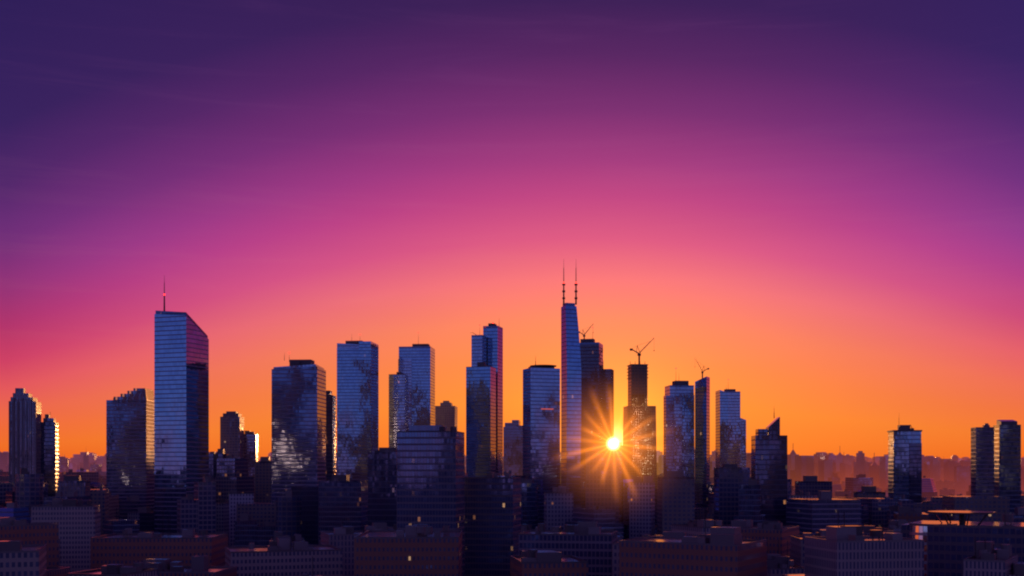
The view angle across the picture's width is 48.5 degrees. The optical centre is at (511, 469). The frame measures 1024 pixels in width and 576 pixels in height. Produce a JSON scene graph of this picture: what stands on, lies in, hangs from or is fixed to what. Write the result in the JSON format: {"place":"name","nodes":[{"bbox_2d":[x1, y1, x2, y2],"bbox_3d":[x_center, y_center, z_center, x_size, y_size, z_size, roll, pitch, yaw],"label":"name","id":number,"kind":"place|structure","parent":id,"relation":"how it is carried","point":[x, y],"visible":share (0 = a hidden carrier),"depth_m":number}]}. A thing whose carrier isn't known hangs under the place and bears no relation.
{"place":"outdoors","nodes":[
{"label":"outdoors","id":0,"kind":"place"},
{"bbox_2d":[0,487,900,575],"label":"blocks","id":1,"kind":"structure","parent":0,"point":[73,526],"depth_m":577.79},
{"bbox_2d":[0,468,1023,545],"bbox_3d":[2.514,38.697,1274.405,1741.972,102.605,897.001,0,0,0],"label":"low-rise buildings","id":2,"kind":"structure","parent":0,"point":[293,511],"depth_m":881.47},
{"bbox_2d":[0,449,1023,522],"bbox_3d":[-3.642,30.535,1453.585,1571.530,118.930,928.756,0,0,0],"label":"buildings","id":3,"kind":"structure","parent":0,"point":[227,473],"depth_m":1105.70},
{"bbox_2d":[0,450,1023,499],"bbox_3d":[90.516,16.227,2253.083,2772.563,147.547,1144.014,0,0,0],"label":"buildings","id":4,"kind":"structure","parent":0,"point":[929,488],"depth_m":2196.17},
{"bbox_2d":[0,0,1023,460],"label":"sky","id":5,"kind":"structure","parent":0,"point":[818,205]},
{"bbox_2d":[229,476,816,545],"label":"buildings","id":6,"kind":"structure","parent":0,"point":[558,505],"depth_m":943.53},
{"bbox_2d":[901,510,1023,575],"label":"block","id":7,"kind":"structure","parent":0,"point":[949,546],"depth_m":464.72},
{"label":"ground","id":8,"kind":"structure","parent":0,"visible":0},
{"bbox_2d":[9,388,58,496],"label":"buildings","id":9,"kind":"structure","parent":8,"relation":"on","point":[33,444],"depth_m":1090.93},
{"bbox_2d":[106,388,153,510],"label":"stepped tower","id":10,"kind":"structure","parent":8,"relation":"on","point":[129,443],"depth_m":1134.36},
{"bbox_2d":[154,279,208,532],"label":"glass slab tower","id":11,"kind":"structure","parent":8,"relation":"on","point":[181,403],"depth_m":986.20},
{"bbox_2d":[220,411,257,496],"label":"high-rise buildings","id":12,"kind":"structure","parent":8,"relation":"on","point":[236,442],"depth_m":1341.10},
{"bbox_2d":[272,355,335,502],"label":"office tower","id":13,"kind":"structure","parent":8,"relation":"on","point":[303,426],"depth_m":1032.63},
{"bbox_2d":[337,341,378,479],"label":"blue tower","id":14,"kind":"structure","parent":8,"relation":"on","point":[357,401],"depth_m":1381.46},
{"bbox_2d":[389,337,434,447],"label":"skyscraper","id":15,"kind":"structure","parent":8,"relation":"on","point":[412,391],"depth_m":1480.44},
{"bbox_2d":[435,401,457,430],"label":"building","id":16,"kind":"structure","parent":8,"relation":"on","point":[446,413],"depth_m":1635.99},
{"bbox_2d":[397,425,520,575],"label":"office buildings","id":17,"kind":"structure","parent":8,"relation":"on","point":[437,489],"depth_m":652.61},
{"bbox_2d":[57,420,885,539],"bbox_3d":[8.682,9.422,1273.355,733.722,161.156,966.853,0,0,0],"label":"buildings","id":18,"kind":"structure","parent":8,"relation":"on","point":[359,504],"depth_m":889.77},
{"bbox_2d":[466,323,502,476],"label":"skyscraper","id":19,"kind":"structure","parent":8,"relation":"on","point":[484,414],"depth_m":1261.88},
{"bbox_2d":[0,501,1023,575],"bbox_3d":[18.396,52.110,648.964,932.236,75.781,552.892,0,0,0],"label":"low-rise buildings","id":20,"kind":"structure","parent":8,"relation":"on","point":[705,547],"depth_m":408.69},
{"bbox_2d":[3,447,1023,495],"bbox_3d":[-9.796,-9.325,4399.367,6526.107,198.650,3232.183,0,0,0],"label":"distant buildings","id":21,"kind":"structure","parent":8,"relation":"on","point":[823,466],"depth_m":3139.04},
{"bbox_2d":[523,357,559,522],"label":"skyscraper","id":22,"kind":"structure","parent":8,"relation":"on","point":[541,439],"depth_m":1188.70},
{"bbox_2d":[69,456,1023,464],"bbox_3d":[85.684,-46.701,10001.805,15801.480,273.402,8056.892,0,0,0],"label":"distant skyline","id":23,"kind":"structure","parent":8,"relation":"on","point":[868,459],"depth_m":8675.67},
{"bbox_2d":[561,268,580,505],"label":"skyscraper","id":24,"kind":"structure","parent":8,"relation":"on","point":[570,410],"depth_m":1094.54},
{"bbox_2d":[579,324,613,463],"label":"dark tower","id":25,"kind":"structure","parent":8,"relation":"on","point":[597,403],"depth_m":1287.16},
{"bbox_2d":[623,338,656,487],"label":"skyscraper","id":26,"kind":"structure","parent":8,"relation":"on","point":[639,439],"depth_m":1407.33},
{"bbox_2d":[663,358,709,502],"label":"skyscraper","id":27,"kind":"structure","parent":8,"relation":"on","point":[678,426],"depth_m":1287.58},
{"bbox_2d":[715,389,745,466],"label":"skyscraper","id":28,"kind":"structure","parent":8,"relation":"on","point":[730,434],"depth_m":1486.73},
{"bbox_2d":[751,415,786,525],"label":"dark tower","id":29,"kind":"structure","parent":8,"relation":"on","point":[769,458],"depth_m":890.08},
{"bbox_2d":[887,425,921,501],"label":"tower","id":30,"kind":"structure","parent":8,"relation":"on","point":[904,460],"depth_m":1088.79},
{"bbox_2d":[971,420,1020,511],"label":"twin tower","id":31,"kind":"structure","parent":8,"relation":"on","point":[995,460],"depth_m":1000.36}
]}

